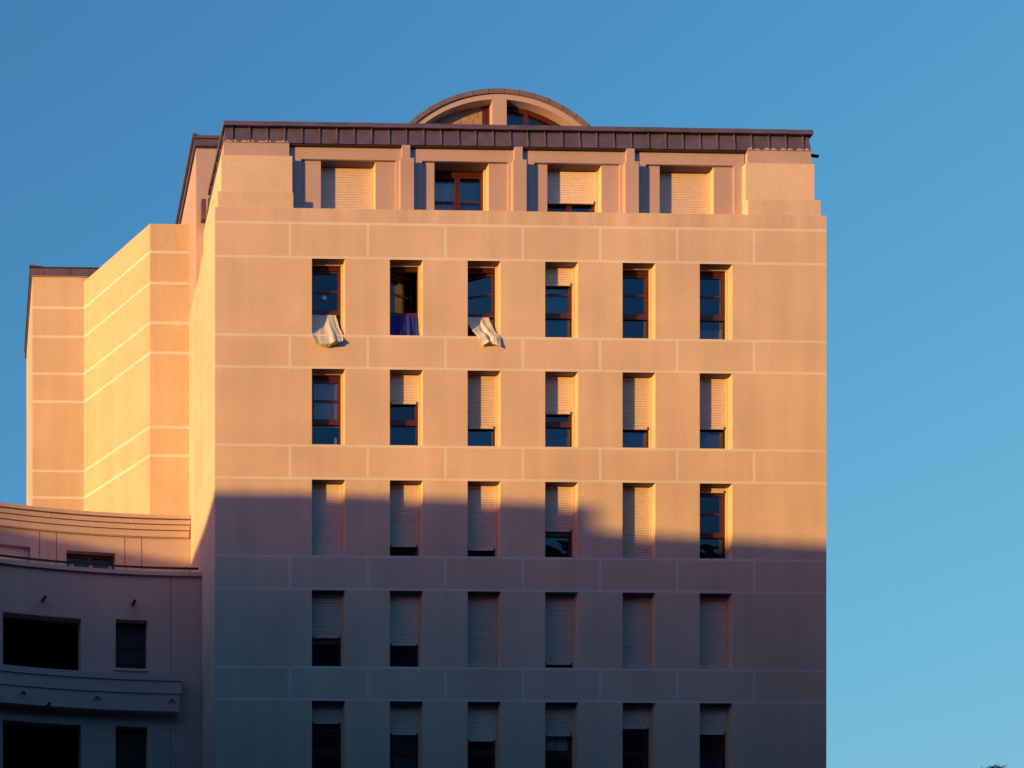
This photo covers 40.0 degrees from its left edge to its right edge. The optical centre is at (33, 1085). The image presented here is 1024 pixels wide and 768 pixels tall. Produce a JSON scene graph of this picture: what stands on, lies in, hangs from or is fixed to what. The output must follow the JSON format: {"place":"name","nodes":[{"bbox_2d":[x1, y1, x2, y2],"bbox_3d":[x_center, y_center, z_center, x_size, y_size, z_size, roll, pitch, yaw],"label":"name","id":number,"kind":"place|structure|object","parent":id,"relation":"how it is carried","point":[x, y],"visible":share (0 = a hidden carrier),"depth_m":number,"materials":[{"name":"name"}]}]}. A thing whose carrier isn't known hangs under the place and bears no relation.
{"place":"outdoors","nodes":[
{"label":"outdoors","id":0,"kind":"place"},
{"bbox_2d":[0,502,201,767],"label":"curved block","id":1,"kind":"structure","parent":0,"point":[100,639],"depth_m":33.21,"materials":[{"name":"paint"}]},
{"bbox_2d":[0,546,28,561],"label":"window","id":2,"kind":"structure","parent":1,"relation":"in","point":[4,550],"depth_m":34.76,"materials":[{"name":"wood"}]},
{"bbox_2d":[66,553,113,568],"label":"window","id":3,"kind":"structure","parent":1,"relation":"in","point":[89,558],"depth_m":35.26,"materials":[{"name":"red wood"}]},
{"bbox_2d":[175,88,825,767],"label":"apartment tower","id":4,"kind":"structure","parent":0,"point":[443,554],"depth_m":31.34,"materials":[{"name":"paint"}]},
{"bbox_2d":[312,384,339,427],"bbox_3d":[7.338,-17.170,31.493,0.770,1.168,0.016,0,0,-1],"label":"curtain","id":5,"kind":"object","parent":4,"relation":"hanging from","point":[325,392],"visible":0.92,"depth_m":31.49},
{"bbox_2d":[311,315,342,346],"bbox_3d":[7.306,-18.881,31.203,0.795,0.970,0.419,0,0,-1],"label":"bed sheet","id":6,"kind":"object","parent":4,"relation":"attached to","point":[325,324],"visible":1,"depth_m":31.25,"materials":[{"name":"white fabric"}]},
{"bbox_2d":[312,264,342,334],"bbox_3d":[7.340,-19.675,31.426,0.834,1.888,0.146,0,0,0],"label":"window","id":7,"kind":"structure","parent":4,"relation":"in","point":[317,269],"depth_m":31.42,"materials":[{"name":"red wood"}]},
{"bbox_2d":[312,373,342,444],"bbox_3d":[7.340,-16.930,31.408,0.832,1.888,0.130,0,0,-1],"label":"window","id":8,"kind":"structure","parent":4,"relation":"in","point":[317,378],"depth_m":31.42,"materials":[{"name":"red wood"}]},
{"bbox_2d":[312,483,342,554],"bbox_3d":[7.362,-14.167,31.378,0.789,1.881,0.069,0,0,-1],"label":"window","id":9,"kind":"structure","parent":4,"relation":"in","point":[327,499],"depth_m":31.37,"materials":[{"name":"white plastic"}]},
{"bbox_2d":[312,593,342,665],"bbox_3d":[7.340,-11.405,31.408,0.832,1.898,0.130,0,0,-1],"label":"window","id":10,"kind":"structure","parent":4,"relation":"in","point":[327,609],"depth_m":31.37,"materials":[{"name":"white wood"}]},
{"bbox_2d":[312,703,342,767],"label":"window","id":11,"kind":"structure","parent":4,"relation":"in","point":[321,713],"depth_m":31.38,"materials":[{"name":"white wood"}]},
{"bbox_2d":[321,167,372,208],"bbox_3d":[7.960,-22.659,31.825,1.345,1.419,0.089,0,0,-1],"label":"window","id":12,"kind":"structure","parent":4,"relation":"in","point":[341,188],"depth_m":31.81,"materials":[{"name":"beige plastic"}]},
{"bbox_2d":[390,316,417,335],"bbox_3d":[9.300,-19.085,31.398,0.690,0.532,0.104,0,0,-1],"label":"blue cloth","id":13,"kind":"object","parent":4,"relation":"hanging from","point":[403,325],"visible":1,"depth_m":31.41,"materials":[{"name":"blue fabric"}]},
{"bbox_2d":[390,265,419,335],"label":"window","id":14,"kind":"structure","parent":4,"relation":"in","point":[412,269],"depth_m":31.46,"materials":[{"name":"red wood"}]},
{"bbox_2d":[390,374,419,444],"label":"window","id":15,"kind":"structure","parent":4,"relation":"in","point":[404,389],"depth_m":31.42,"materials":[{"name":"white plastic"}]},
{"bbox_2d":[390,484,419,555],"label":"window","id":16,"kind":"structure","parent":4,"relation":"in","point":[404,499],"depth_m":31.42,"materials":[{"name":"white plastic"}]},
{"bbox_2d":[390,594,419,666],"bbox_3d":[9.296,-11.405,31.448,0.832,1.898,0.130,0,0,-1],"label":"window","id":17,"kind":"structure","parent":4,"relation":"in","point":[404,608],"depth_m":31.41,"materials":[{"name":"white wood"}]},
{"bbox_2d":[390,704,419,767],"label":"window","id":18,"kind":"structure","parent":4,"relation":"in","point":[404,718],"depth_m":31.42,"materials":[{"name":"white wood"}]},
{"bbox_2d":[435,183,478,210],"bbox_3d":[10.801,-22.535,32.030,1.238,1.170,0.055,0,0,-1],"label":"curtain","id":19,"kind":"object","parent":4,"relation":"hanging from","point":[469,192],"visible":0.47,"depth_m":32.03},
{"bbox_2d":[434,169,485,210],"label":"window","id":20,"kind":"structure","parent":4,"relation":"in","point":[456,176],"depth_m":31.94,"materials":[{"name":"red wood"}]},
{"bbox_2d":[468,266,497,332],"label":"window","id":21,"kind":"structure","parent":4,"relation":"in","point":[489,271],"depth_m":31.50,"materials":[{"name":"red wood"}]},
{"bbox_2d":[468,375,497,445],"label":"window","id":22,"kind":"structure","parent":4,"relation":"in","point":[482,390],"depth_m":31.46,"materials":[{"name":"white plastic"}]},
{"bbox_2d":[468,485,497,556],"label":"window","id":23,"kind":"structure","parent":4,"relation":"in","point":[482,500],"depth_m":31.46,"materials":[{"name":"white plastic"}]},
{"bbox_2d":[468,594,497,666],"bbox_3d":[11.273,-11.405,31.458,0.789,1.896,0.069,0,0,-1],"label":"window","id":24,"kind":"structure","parent":4,"relation":"in","point":[482,609],"depth_m":31.46,"materials":[{"name":"white plastic"}]},
{"bbox_2d":[468,704,497,767],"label":"window","id":25,"kind":"structure","parent":4,"relation":"in","point":[482,719],"depth_m":31.46,"materials":[{"name":"white wood"}]},
{"bbox_2d":[468,317,500,345],"bbox_3d":[11.257,-18.895,31.303,0.800,0.921,0.370,0,0,-1],"label":"white curtain or sheet","id":26,"kind":"object","parent":4,"relation":"hanging from","point":[482,328],"visible":1,"depth_m":31.33,"materials":[{"name":"white fabric"}]},
{"bbox_2d":[545,286,567,336],"bbox_3d":[13.189,-19.585,31.623,0.680,1.668,0.054,0,0,-1],"label":"curtain","id":27,"kind":"object","parent":4,"relation":"hanging from","point":[556,328],"visible":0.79,"depth_m":31.62,"materials":[{"name":"fabric"}]},
{"bbox_2d":[545,736,568,759],"bbox_3d":[13.194,-8.768,31.623,0.710,1.053,0.054,0,0,-1],"label":"curtain","id":28,"kind":"object","parent":4,"relation":"hanging from","point":[559,743],"visible":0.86,"depth_m":31.62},
{"bbox_2d":[545,438,568,446],"bbox_3d":[13.189,-16.216,31.654,0.700,0.420,0.050,0,0,-1],"label":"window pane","id":29,"kind":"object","parent":4,"relation":"in","point":[561,442],"visible":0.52,"depth_m":31.64,"materials":[{"name":"blue glass"}]},
{"bbox_2d":[545,267,574,336],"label":"window","id":30,"kind":"structure","parent":4,"relation":"in","point":[553,276],"depth_m":31.51,"materials":[{"name":"white wood"}]},
{"bbox_2d":[545,376,574,446],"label":"window","id":31,"kind":"structure","parent":4,"relation":"in","point":[559,391],"depth_m":31.50,"materials":[{"name":"white plastic"}]},
{"bbox_2d":[545,486,574,556],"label":"window","id":32,"kind":"structure","parent":4,"relation":"in","point":[559,500],"depth_m":31.50,"materials":[{"name":"white plastic"}]},
{"bbox_2d":[545,595,574,667],"bbox_3d":[13.207,-11.405,31.529,0.832,1.898,0.130,0,0,-1],"label":"window","id":33,"kind":"structure","parent":4,"relation":"in","point":[559,610],"depth_m":31.50,"materials":[{"name":"white plastic"}]},
{"bbox_2d":[545,705,574,767],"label":"window","id":34,"kind":"structure","parent":4,"relation":"in","point":[559,719],"depth_m":31.50,"materials":[{"name":"white wood"}]},
{"bbox_2d":[547,171,597,211],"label":"window","id":35,"kind":"structure","parent":4,"relation":"in","point":[564,188],"depth_m":31.93,"materials":[{"name":"white plastic"}]},
{"bbox_2d":[624,431,646,447],"bbox_3d":[15.293,-16.366,31.737,0.628,0.582,0.110,0,0,-1],"label":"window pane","id":36,"kind":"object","parent":4,"relation":"in","point":[634,440],"visible":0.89,"depth_m":31.70,"materials":[{"name":"blue glass"}]},
{"bbox_2d":[623,268,651,337],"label":"window","id":37,"kind":"structure","parent":4,"relation":"in","point":[628,273],"depth_m":31.58,"materials":[{"name":"red wood"}]},
{"bbox_2d":[623,377,651,447],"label":"window","id":38,"kind":"structure","parent":4,"relation":"in","point":[637,392],"depth_m":31.54,"materials":[{"name":"white plastic"}]},
{"bbox_2d":[623,487,651,557],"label":"window","id":39,"kind":"structure","parent":4,"relation":"in","point":[637,501],"depth_m":31.54,"materials":[{"name":"white plastic"}]},
{"bbox_2d":[623,596,651,667],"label":"window","id":40,"kind":"structure","parent":4,"relation":"in","point":[637,610],"depth_m":31.54,"materials":[{"name":"white plastic"}]},
{"bbox_2d":[623,705,651,767],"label":"window","id":41,"kind":"structure","parent":4,"relation":"in","point":[634,717],"depth_m":31.54,"materials":[{"name":"white wood"}]},
{"bbox_2d":[660,172,708,213],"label":"window","id":42,"kind":"structure","parent":4,"relation":"in","point":[680,193],"depth_m":31.99,"materials":[{"name":"white plastic"}]},
{"bbox_2d":[700,432,721,448],"bbox_3d":[17.229,-16.366,31.777,0.602,0.550,0.110,0,0,-1],"label":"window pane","id":43,"kind":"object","parent":4,"relation":"in","point":[709,441],"visible":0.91,"depth_m":31.73,"materials":[{"name":"blue glass"}]},
{"bbox_2d":[700,329,721,338],"bbox_3d":[17.125,-18.971,31.720,0.650,0.420,0.082,0,0,-1],"label":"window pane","id":44,"kind":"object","parent":4,"relation":"hanging from","point":[710,334],"visible":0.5,"depth_m":31.72,"materials":[{"name":"blue glass"}]},
{"bbox_2d":[700,269,727,338],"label":"window","id":45,"kind":"structure","parent":4,"relation":"in","point":[705,274],"depth_m":31.62,"materials":[{"name":"red wood"}]},
{"bbox_2d":[700,378,727,448],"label":"window","id":46,"kind":"structure","parent":4,"relation":"in","point":[713,392],"depth_m":31.58,"materials":[{"name":"white plastic"}]},
{"bbox_2d":[700,487,727,558],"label":"window","id":47,"kind":"structure","parent":4,"relation":"in","point":[704,492],"depth_m":31.61,"materials":[{"name":"red wood"}]},
{"bbox_2d":[700,596,727,668],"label":"window","id":48,"kind":"structure","parent":4,"relation":"in","point":[713,610],"depth_m":31.58,"materials":[{"name":"white plastic"}]},
{"bbox_2d":[700,706,727,767],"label":"window","id":49,"kind":"structure","parent":4,"relation":"in","point":[713,719],"depth_m":31.58,"materials":[{"name":"white wood"}]},
{"bbox_2d":[0,0,1023,767],"label":"sky","id":50,"kind":"structure","parent":0,"point":[913,109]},
{"bbox_2d":[981,764,1006,767],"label":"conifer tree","id":51,"kind":"object","parent":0,"point":[993,766],"visible":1,"depth_m":56.67,"materials":[{"name":"green plant"}]},
{"label":"ground","id":52,"kind":"structure","parent":0,"visible":0},
{"bbox_2d":[24,224,188,514],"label":"angled wing","id":53,"kind":"structure","parent":52,"relation":"on","point":[106,348],"depth_m":36.85,"materials":[{"name":"beige stone"}]}
]}

